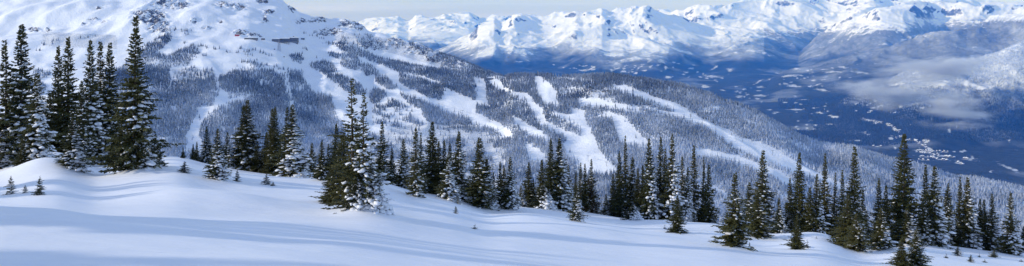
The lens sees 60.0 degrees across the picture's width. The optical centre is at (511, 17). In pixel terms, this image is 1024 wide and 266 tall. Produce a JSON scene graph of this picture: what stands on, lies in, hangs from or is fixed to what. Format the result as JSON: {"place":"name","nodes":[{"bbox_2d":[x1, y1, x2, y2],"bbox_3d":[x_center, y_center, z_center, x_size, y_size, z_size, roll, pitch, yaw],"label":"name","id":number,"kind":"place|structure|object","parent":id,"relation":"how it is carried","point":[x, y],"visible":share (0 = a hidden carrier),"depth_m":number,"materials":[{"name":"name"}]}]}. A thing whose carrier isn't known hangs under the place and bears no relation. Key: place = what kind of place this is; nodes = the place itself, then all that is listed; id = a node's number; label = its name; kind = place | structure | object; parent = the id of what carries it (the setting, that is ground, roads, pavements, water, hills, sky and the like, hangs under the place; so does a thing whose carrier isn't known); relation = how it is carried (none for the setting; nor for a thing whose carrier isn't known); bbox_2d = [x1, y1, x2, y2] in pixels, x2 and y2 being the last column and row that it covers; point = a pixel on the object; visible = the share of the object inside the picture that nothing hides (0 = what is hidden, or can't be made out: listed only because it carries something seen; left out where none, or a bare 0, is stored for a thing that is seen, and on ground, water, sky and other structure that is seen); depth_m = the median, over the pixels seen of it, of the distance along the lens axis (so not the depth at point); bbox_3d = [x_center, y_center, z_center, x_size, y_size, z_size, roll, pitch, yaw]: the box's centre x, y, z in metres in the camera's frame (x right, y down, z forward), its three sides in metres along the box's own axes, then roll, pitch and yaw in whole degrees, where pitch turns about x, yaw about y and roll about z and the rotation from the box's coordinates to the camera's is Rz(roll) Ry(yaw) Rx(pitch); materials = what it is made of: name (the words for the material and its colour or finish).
{"place":"outdoors","nodes":[
{"label":"outdoors","id":0,"kind":"place"},
{"bbox_2d":[0,152,1023,265],"bbox_3d":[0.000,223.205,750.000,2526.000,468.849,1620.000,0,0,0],"label":"snow slope","id":1,"kind":"structure","parent":0,"point":[171,215],"depth_m":47.20,"materials":[{"name":"snow"}]},
{"bbox_2d":[0,123,17,168],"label":"fir tree","id":2,"kind":"object","parent":1,"relation":"on","point":[3,165],"visible":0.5,"depth_m":86.75,"materials":[{"name":"green plant"}]},
{"bbox_2d":[0,40,27,162],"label":"fir tree","id":3,"kind":"object","parent":1,"relation":"on","point":[5,99],"visible":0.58,"depth_m":87.14,"materials":[{"name":"green plant"}]},
{"bbox_2d":[12,142,33,165],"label":"fir tree","id":4,"kind":"object","parent":1,"relation":"on","point":[22,158],"visible":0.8,"depth_m":69.17,"materials":[{"name":"green plant"}]},
{"bbox_2d":[0,24,48,166],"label":"fir tree","id":5,"kind":"object","parent":1,"relation":"on","point":[20,86],"visible":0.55,"depth_m":87.50,"materials":[{"name":"green plant"}]},
{"bbox_2d":[7,73,61,165],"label":"fir tree","id":6,"kind":"object","parent":1,"relation":"on","point":[38,145],"visible":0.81,"depth_m":71.53,"materials":[{"name":"green plant"}]},
{"bbox_2d":[43,46,69,151],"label":"fir tree","id":7,"kind":"object","parent":1,"relation":"on","point":[57,74],"visible":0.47,"depth_m":89.43,"materials":[{"name":"green plant"}]},
{"bbox_2d":[49,37,82,153],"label":"fir tree","id":8,"kind":"object","parent":1,"relation":"on","point":[71,98],"visible":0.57,"depth_m":89.22,"materials":[{"name":"green plant"}]},
{"bbox_2d":[52,113,94,172],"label":"fir tree","id":9,"kind":"object","parent":1,"relation":"on","point":[71,159],"visible":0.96,"depth_m":65.32,"materials":[{"name":"green plant"}]},
{"bbox_2d":[64,81,100,166],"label":"fir tree","id":10,"kind":"object","parent":1,"relation":"on","point":[82,115],"visible":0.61,"depth_m":86.60,"materials":[{"name":"green plant"}]},
{"bbox_2d":[78,40,115,165],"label":"fir tree","id":11,"kind":"object","parent":1,"relation":"on","point":[93,100],"visible":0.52,"depth_m":90.44,"materials":[{"name":"green plant"}]},
{"bbox_2d":[91,42,118,164],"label":"fir tree","id":12,"kind":"object","parent":1,"relation":"on","point":[100,65],"visible":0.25,"depth_m":92.16,"materials":[{"name":"green plant"}]},
{"bbox_2d":[98,43,127,162],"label":"fir tree","id":13,"kind":"object","parent":1,"relation":"on","point":[111,83],"visible":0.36,"depth_m":92.02,"materials":[{"name":"green plant"}]},
{"bbox_2d":[84,15,184,173],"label":"fir tree","id":14,"kind":"object","parent":1,"relation":"on","point":[124,148],"visible":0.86,"depth_m":65.03,"materials":[{"name":"green plant"}]},
{"bbox_2d":[130,124,159,168],"bbox_3d":[-27.110,9.753,65.075,2.330,3.812,2.304,0,0,-41],"label":"fir tree","id":15,"kind":"object","parent":1,"relation":"on","point":[140,164],"visible":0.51,"depth_m":64.78,"materials":[{"name":"green plant"}]},
{"bbox_2d":[199,126,213,163],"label":"fir tree","id":16,"kind":"object","parent":1,"relation":"on","point":[206,145],"visible":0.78,"depth_m":91.35,"materials":[{"name":"green plant"}]},
{"bbox_2d":[202,128,232,180],"bbox_3d":[-21.116,9.948,63.555,2.165,4.034,2.475,0,0,-14],"label":"fir tree","id":17,"kind":"object","parent":1,"relation":"on","point":[218,170],"visible":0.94,"depth_m":63.33,"materials":[{"name":"white plant"}]},
{"bbox_2d":[221,132,236,168],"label":"fir tree","id":18,"kind":"object","parent":1,"relation":"on","point":[228,151],"visible":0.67,"depth_m":88.02,"materials":[{"name":"green plant"}]},
{"bbox_2d":[230,105,253,167],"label":"fir tree","id":19,"kind":"object","parent":1,"relation":"on","point":[241,130],"visible":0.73,"depth_m":88.54,"materials":[{"name":"green plant"}]},
{"bbox_2d":[227,100,264,170],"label":"fir tree","id":20,"kind":"object","parent":1,"relation":"on","point":[253,138],"visible":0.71,"depth_m":88.77,"materials":[{"name":"green plant"}]},
{"bbox_2d":[249,141,262,172],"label":"fir tree","id":21,"kind":"object","parent":1,"relation":"on","point":[255,165],"visible":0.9,"depth_m":87.95,"materials":[{"name":"green plant"}]},
{"bbox_2d":[258,108,280,173],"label":"fir tree","id":22,"kind":"object","parent":1,"relation":"on","point":[271,148],"visible":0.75,"depth_m":87.22,"materials":[{"name":"green plant"}]},
{"bbox_2d":[267,107,289,172],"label":"fir tree","id":23,"kind":"object","parent":1,"relation":"on","point":[286,118],"visible":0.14,"depth_m":86.42,"materials":[{"name":"green plant"}]},
{"bbox_2d":[265,104,317,177],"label":"fir tree","id":24,"kind":"object","parent":1,"relation":"on","point":[292,162],"visible":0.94,"depth_m":80.21,"materials":[{"name":"white plant"}]},
{"bbox_2d":[311,140,328,180],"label":"fir tree","id":25,"kind":"object","parent":1,"relation":"on","point":[319,173],"visible":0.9,"depth_m":72.85,"materials":[{"name":"green plant"}]},
{"bbox_2d":[308,167,335,201],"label":"fir tree","id":26,"kind":"object","parent":1,"relation":"on","point":[325,192],"visible":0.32,"depth_m":57.29,"materials":[{"name":"green plant"}]},
{"bbox_2d":[325,123,339,179],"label":"fir tree","id":27,"kind":"object","parent":1,"relation":"on","point":[336,147],"visible":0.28,"depth_m":73.06,"materials":[{"name":"green plant"}]},
{"bbox_2d":[319,134,360,203],"bbox_3d":[-10.820,9.870,56.952,3.353,4.832,3.481,0,1,-5],"label":"fir tree","id":28,"kind":"object","parent":1,"relation":"on","point":[333,177],"visible":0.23,"depth_m":56.63,"materials":[{"name":"green plant"}]},
{"bbox_2d":[334,177,368,213],"bbox_3d":[-8.690,10.208,49.190,2.697,2.704,2.588,0,0,42],"label":"fir tree","id":29,"kind":"object","parent":1,"relation":"on","point":[355,203],"visible":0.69,"depth_m":48.89,"materials":[{"name":"green plant"}]},
{"bbox_2d":[320,79,394,209],"bbox_3d":[-9.138,7.598,50.474,3.901,8.278,4.265,0,0,26],"label":"fir tree","id":30,"kind":"object","parent":1,"relation":"on","point":[342,169],"visible":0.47,"depth_m":50.21,"materials":[{"name":"green plant"}]},
{"bbox_2d":[337,93,396,205],"bbox_3d":[-8.367,7.934,49.824,3.649,7.437,3.350,0,0,-33],"label":"fir tree","id":31,"kind":"object","parent":1,"relation":"on","point":[363,165],"visible":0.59,"depth_m":49.52,"materials":[{"name":"green plant"}]},
{"bbox_2d":[345,164,394,214],"bbox_3d":[-7.905,9.998,49.354,3.345,3.747,3.218,0,0,39],"label":"fir tree","id":32,"kind":"object","parent":1,"relation":"on","point":[376,203],"visible":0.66,"depth_m":48.96,"materials":[{"name":"white plant"}]},
{"bbox_2d":[373,121,396,183],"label":"fir tree","id":33,"kind":"object","parent":1,"relation":"on","point":[383,161],"visible":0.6,"depth_m":90.53,"materials":[{"name":"green plant"}]},
{"bbox_2d":[386,148,398,185],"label":"fir tree","id":34,"kind":"object","parent":1,"relation":"on","point":[394,167],"visible":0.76,"depth_m":91.08,"materials":[{"name":"green plant"}]},
{"bbox_2d":[395,139,411,189],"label":"fir tree","id":35,"kind":"object","parent":1,"relation":"on","point":[404,167],"visible":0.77,"depth_m":91.44,"materials":[{"name":"green plant"}]},
{"bbox_2d":[403,127,426,197],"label":"fir tree","id":36,"kind":"object","parent":1,"relation":"on","point":[416,187],"visible":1,"depth_m":72.08,"materials":[{"name":"green plant"}]},
{"bbox_2d":[418,132,430,193],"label":"fir tree","id":37,"kind":"object","parent":1,"relation":"on","point":[422,166],"visible":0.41,"depth_m":91.36,"materials":[{"name":"green plant"}]},
{"bbox_2d":[418,122,442,193],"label":"fir tree","id":38,"kind":"object","parent":1,"relation":"on","point":[428,173],"visible":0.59,"depth_m":95.26,"materials":[{"name":"green plant"}]},
{"bbox_2d":[429,141,444,194],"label":"fir tree","id":39,"kind":"object","parent":1,"relation":"on","point":[439,171],"visible":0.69,"depth_m":94.43,"materials":[{"name":"green plant"}]},
{"bbox_2d":[433,154,462,202],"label":"fir tree","id":40,"kind":"object","parent":1,"relation":"on","point":[448,190],"visible":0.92,"depth_m":86.47,"materials":[{"name":"white plant"}]},
{"bbox_2d":[442,131,469,201],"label":"fir tree","id":41,"kind":"object","parent":1,"relation":"on","point":[460,178],"visible":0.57,"depth_m":93.91,"materials":[{"name":"green plant"}]},
{"bbox_2d":[459,137,503,210],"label":"fir tree","id":42,"kind":"object","parent":1,"relation":"on","point":[478,190],"visible":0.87,"depth_m":91.07,"materials":[{"name":"green plant"}]},
{"bbox_2d":[479,160,501,209],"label":"fir tree","id":43,"kind":"object","parent":1,"relation":"on","point":[494,204],"visible":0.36,"depth_m":91.84,"materials":[{"name":"green plant"}]},
{"bbox_2d":[496,165,508,207],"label":"fir tree","id":44,"kind":"object","parent":1,"relation":"on","point":[502,185],"visible":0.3,"depth_m":93.60,"materials":[{"name":"green plant"}]},
{"bbox_2d":[498,157,522,209],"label":"fir tree","id":45,"kind":"object","parent":1,"relation":"on","point":[512,200],"visible":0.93,"depth_m":92.55,"materials":[{"name":"green plant"}]},
{"bbox_2d":[521,163,535,205],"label":"fir tree","id":46,"kind":"object","parent":1,"relation":"on","point":[528,187],"visible":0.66,"depth_m":104.60,"materials":[{"name":"green plant"}]},
{"bbox_2d":[531,159,545,195],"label":"fir tree","id":47,"kind":"object","parent":1,"relation":"on","point":[540,179],"visible":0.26,"depth_m":106.70,"materials":[{"name":"green plant"}]},
{"bbox_2d":[526,185,557,210],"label":"fir tree","id":48,"kind":"object","parent":1,"relation":"on","point":[543,200],"visible":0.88,"depth_m":101.03,"materials":[{"name":"white plant"}]},
{"bbox_2d":[538,138,562,206],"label":"fir tree","id":49,"kind":"object","parent":1,"relation":"on","point":[549,177],"visible":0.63,"depth_m":102.28,"materials":[{"name":"green plant"}]},
{"bbox_2d":[549,138,573,210],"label":"fir tree","id":50,"kind":"object","parent":1,"relation":"on","point":[565,203],"visible":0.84,"depth_m":102.25,"materials":[{"name":"green plant"}]},
{"bbox_2d":[566,183,588,222],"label":"fir tree","id":51,"kind":"object","parent":1,"relation":"on","point":[578,213],"visible":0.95,"depth_m":80.05,"materials":[{"name":"green plant"}]},
{"bbox_2d":[579,164,594,210],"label":"fir tree","id":52,"kind":"object","parent":1,"relation":"on","point":[586,200],"visible":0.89,"depth_m":107.09,"materials":[{"name":"green plant"}]},
{"bbox_2d":[579,179,601,213],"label":"fir tree","id":53,"kind":"object","parent":1,"relation":"on","point":[590,196],"visible":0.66,"depth_m":107.53,"materials":[{"name":"green plant"}]},
{"bbox_2d":[581,159,602,213],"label":"fir tree","id":54,"kind":"object","parent":1,"relation":"on","point":[593,181],"visible":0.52,"depth_m":108.39,"materials":[{"name":"green plant"}]},
{"bbox_2d":[607,151,631,218],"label":"fir tree","id":55,"kind":"object","parent":1,"relation":"on","point":[619,202],"visible":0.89,"depth_m":108.31,"materials":[{"name":"green plant"}]},
{"bbox_2d":[620,135,633,217],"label":"fir tree","id":56,"kind":"object","parent":1,"relation":"on","point":[625,170],"visible":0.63,"depth_m":109.01,"materials":[{"name":"green plant"}]},
{"bbox_2d":[626,157,636,207],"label":"fir tree","id":57,"kind":"object","parent":1,"relation":"on","point":[632,179],"visible":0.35,"depth_m":109.47,"materials":[{"name":"green plant"}]},
{"bbox_2d":[620,204,643,220],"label":"fir tree","id":58,"kind":"object","parent":1,"relation":"on","point":[634,213],"visible":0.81,"depth_m":98.43,"materials":[{"name":"white plant"}]},
{"bbox_2d":[629,169,642,215],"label":"fir tree","id":59,"kind":"object","parent":1,"relation":"on","point":[637,191],"visible":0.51,"depth_m":108.07,"materials":[{"name":"green plant"}]},
{"bbox_2d":[635,138,668,219],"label":"fir tree","id":60,"kind":"object","parent":1,"relation":"on","point":[651,205],"visible":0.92,"depth_m":106.74,"materials":[{"name":"green plant"}]},
{"bbox_2d":[653,136,665,212],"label":"fir tree","id":61,"kind":"object","parent":1,"relation":"on","point":[659,169],"visible":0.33,"depth_m":109.81,"materials":[{"name":"green plant"}]},
{"bbox_2d":[657,133,690,220],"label":"fir tree","id":62,"kind":"object","parent":1,"relation":"on","point":[673,188],"visible":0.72,"depth_m":106.53,"materials":[{"name":"green plant"}]},
{"bbox_2d":[664,195,690,233],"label":"fir tree","id":63,"kind":"object","parent":1,"relation":"on","point":[677,220],"visible":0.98,"depth_m":78.63,"materials":[{"name":"green plant"}]},
{"bbox_2d":[677,157,686,197],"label":"fir tree","id":64,"kind":"object","parent":1,"relation":"on","point":[682,180],"visible":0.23,"depth_m":108.80,"materials":[{"name":"green plant"}]},
{"bbox_2d":[681,167,698,219],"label":"fir tree","id":65,"kind":"object","parent":1,"relation":"on","point":[688,194],"visible":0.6,"depth_m":107.26,"materials":[{"name":"green plant"}]},
{"bbox_2d":[689,145,702,222],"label":"fir tree","id":66,"kind":"object","parent":1,"relation":"on","point":[696,193],"visible":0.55,"depth_m":109.10,"materials":[{"name":"green plant"}]},
{"bbox_2d":[696,157,709,222],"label":"fir tree","id":67,"kind":"object","parent":1,"relation":"on","point":[702,189],"visible":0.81,"depth_m":108.31,"materials":[{"name":"green plant"}]},
{"bbox_2d":[698,164,719,222],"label":"fir tree","id":68,"kind":"object","parent":1,"relation":"on","point":[710,208],"visible":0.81,"depth_m":107.89,"materials":[{"name":"green plant"}]},
{"bbox_2d":[709,172,758,251],"bbox_3d":[13.921,12.417,55.887,3.326,5.312,3.187,0,0,-15],"label":"fir tree","id":69,"kind":"object","parent":1,"relation":"on","point":[734,231],"visible":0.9,"depth_m":55.71,"materials":[{"name":"green plant"}]},
{"bbox_2d":[742,182,754,229],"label":"fir tree","id":70,"kind":"object","parent":1,"relation":"on","point":[749,198],"visible":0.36,"depth_m":103.92,"materials":[{"name":"green plant"}]},
{"bbox_2d":[745,189,778,238],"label":"fir tree","id":71,"kind":"object","parent":1,"relation":"on","point":[760,227],"visible":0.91,"depth_m":88.44,"materials":[{"name":"green plant"}]},
{"bbox_2d":[751,150,776,233],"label":"fir tree","id":72,"kind":"object","parent":1,"relation":"on","point":[766,194],"visible":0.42,"depth_m":106.23,"materials":[{"name":"green plant"}]},
{"bbox_2d":[772,198,791,233],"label":"fir tree","id":73,"kind":"object","parent":1,"relation":"on","point":[782,228],"visible":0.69,"depth_m":103.23,"materials":[{"name":"green plant"}]},
{"bbox_2d":[782,178,795,231],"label":"fir tree","id":74,"kind":"object","parent":1,"relation":"on","point":[790,202],"visible":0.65,"depth_m":104.90,"materials":[{"name":"green plant"}]},
{"bbox_2d":[779,215,806,249],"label":"fir tree","id":75,"kind":"object","parent":1,"relation":"on","point":[795,243],"visible":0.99,"depth_m":60.33,"materials":[{"name":"green plant"}]},
{"bbox_2d":[783,152,809,230],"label":"fir tree","id":76,"kind":"object","parent":1,"relation":"on","point":[799,208],"visible":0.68,"depth_m":104.47,"materials":[{"name":"green plant"}]},
{"bbox_2d":[798,187,820,231],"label":"fir tree","id":77,"kind":"object","parent":1,"relation":"on","point":[809,220],"visible":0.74,"depth_m":103.25,"materials":[{"name":"green plant"}]},
{"bbox_2d":[803,174,834,233],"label":"fir tree","id":78,"kind":"object","parent":1,"relation":"on","point":[822,227],"visible":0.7,"depth_m":103.68,"materials":[{"name":"green plant"}]},
{"bbox_2d":[820,152,834,234],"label":"fir tree","id":79,"kind":"object","parent":1,"relation":"on","point":[824,190],"visible":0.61,"depth_m":106.78,"materials":[{"name":"green plant"}]},
{"bbox_2d":[827,172,838,235],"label":"fir tree","id":80,"kind":"object","parent":1,"relation":"on","point":[834,209],"visible":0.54,"depth_m":105.68,"materials":[{"name":"green plant"}]},
{"bbox_2d":[830,170,848,236],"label":"fir tree","id":81,"kind":"object","parent":1,"relation":"on","point":[842,200],"visible":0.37,"depth_m":104.35,"materials":[{"name":"green plant"}]},
{"bbox_2d":[824,196,870,246],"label":"fir tree","id":82,"kind":"object","parent":1,"relation":"on","point":[847,219],"visible":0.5,"depth_m":85.56,"materials":[{"name":"green plant"}]},
{"bbox_2d":[837,213,874,252],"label":"fir tree","id":83,"kind":"object","parent":1,"relation":"on","point":[857,242],"visible":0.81,"depth_m":76.76,"materials":[{"name":"green plant"}]},
{"bbox_2d":[844,146,875,246],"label":"fir tree","id":84,"kind":"object","parent":1,"relation":"on","point":[854,189],"visible":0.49,"depth_m":105.11,"materials":[{"name":"green plant"}]},
{"bbox_2d":[867,178,887,246],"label":"fir tree","id":85,"kind":"object","parent":1,"relation":"on","point":[878,204],"visible":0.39,"depth_m":108.22,"materials":[{"name":"green plant"}]},
{"bbox_2d":[867,208,899,249],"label":"fir tree","id":86,"kind":"object","parent":1,"relation":"on","point":[880,239],"visible":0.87,"depth_m":87.96,"materials":[{"name":"green plant"}]},
{"bbox_2d":[874,185,895,243],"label":"fir tree","id":87,"kind":"object","parent":1,"relation":"on","point":[886,201],"visible":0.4,"depth_m":107.69,"materials":[{"name":"green plant"}]},
{"bbox_2d":[882,239,916,265],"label":"fir tree","id":88,"kind":"object","parent":1,"relation":"on","point":[901,258],"visible":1,"depth_m":55.04,"materials":[{"name":"green plant"}]},
{"bbox_2d":[881,134,927,244],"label":"fir tree","id":89,"kind":"object","parent":1,"relation":"on","point":[898,200],"visible":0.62,"depth_m":108.68,"materials":[{"name":"green plant"}]},
{"bbox_2d":[889,208,928,245],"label":"fir tree","id":90,"kind":"object","parent":1,"relation":"on","point":[907,234],"visible":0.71,"depth_m":104.52,"materials":[{"name":"green plant"}]},
{"bbox_2d":[907,228,933,265],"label":"fir tree","id":91,"kind":"object","parent":1,"relation":"on","point":[917,256],"visible":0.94,"depth_m":55.42,"materials":[{"name":"green plant"}]},
{"bbox_2d":[915,164,931,225],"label":"fir tree","id":92,"kind":"object","parent":1,"relation":"on","point":[924,183],"visible":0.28,"depth_m":110.11,"materials":[{"name":"green plant"}]},
{"bbox_2d":[914,198,938,245],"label":"fir tree","id":93,"kind":"object","parent":1,"relation":"on","point":[924,224],"visible":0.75,"depth_m":105.44,"materials":[{"name":"green plant"}]},
{"bbox_2d":[917,166,956,248],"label":"fir tree","id":94,"kind":"object","parent":1,"relation":"on","point":[939,227],"visible":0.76,"depth_m":106.24,"materials":[{"name":"green plant"}]},
{"bbox_2d":[942,189,954,245],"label":"fir tree","id":95,"kind":"object","parent":1,"relation":"on","point":[945,211],"visible":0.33,"depth_m":112.42,"materials":[{"name":"green plant"}]},
{"bbox_2d":[943,183,958,243],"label":"fir tree","id":96,"kind":"object","parent":1,"relation":"on","point":[952,226],"visible":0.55,"depth_m":112.41,"materials":[{"name":"green plant"}]},
{"bbox_2d":[953,176,963,235],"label":"fir tree","id":97,"kind":"object","parent":1,"relation":"on","point":[959,194],"visible":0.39,"depth_m":113.97,"materials":[{"name":"green plant"}]},
{"bbox_2d":[954,177,985,249],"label":"fir tree","id":98,"kind":"object","parent":1,"relation":"on","point":[967,228],"visible":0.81,"depth_m":112.14,"materials":[{"name":"green plant"}]},
{"bbox_2d":[976,199,996,251],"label":"fir tree","id":99,"kind":"object","parent":1,"relation":"on","point":[985,230],"visible":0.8,"depth_m":113.05,"materials":[{"name":"green plant"}]},
{"bbox_2d":[983,193,1005,251],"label":"fir tree","id":100,"kind":"object","parent":1,"relation":"on","point":[993,222],"visible":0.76,"depth_m":112.96,"materials":[{"name":"green plant"}]},
{"bbox_2d":[992,192,1023,256],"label":"fir tree","id":101,"kind":"object","parent":1,"relation":"on","point":[1011,241],"visible":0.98,"depth_m":108.70,"materials":[{"name":"green plant"}]},
{"bbox_2d":[0,0,1023,248],"bbox_3d":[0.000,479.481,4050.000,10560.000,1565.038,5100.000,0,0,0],"label":"ski hill","id":102,"kind":"structure","parent":0,"point":[214,26],"depth_m":3136.44,"materials":[{"name":"snow"}]},
{"bbox_2d":[31,32,1023,248],"bbox_3d":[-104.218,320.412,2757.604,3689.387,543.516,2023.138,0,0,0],"label":"mountain forest","id":103,"kind":"object","parent":102,"relation":"on","point":[811,160],"visible":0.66,"depth_m":2681.97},
{"bbox_2d":[283,0,1023,21],"label":"sky","id":104,"kind":"structure","parent":0,"point":[352,10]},
{"bbox_2d":[358,0,1023,185],"bbox_3d":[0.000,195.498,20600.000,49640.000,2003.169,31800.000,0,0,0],"label":"valley and mountains","id":105,"kind":"structure","parent":0,"point":[762,56],"depth_m":20007.81,"materials":[{"name":"snow"}]},
{"bbox_2d":[778,42,1023,145],"bbox_3d":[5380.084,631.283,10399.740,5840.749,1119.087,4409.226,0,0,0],"label":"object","id":106,"kind":"object","parent":105,"relation":"on","point":[833,101],"visible":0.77,"depth_m":9479.87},
{"bbox_2d":[862,118,969,163],"bbox_3d":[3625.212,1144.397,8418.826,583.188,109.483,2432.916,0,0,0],"label":"village","id":107,"kind":"object","parent":105,"relation":"on","point":[931,150],"visible":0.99,"depth_m":7790.13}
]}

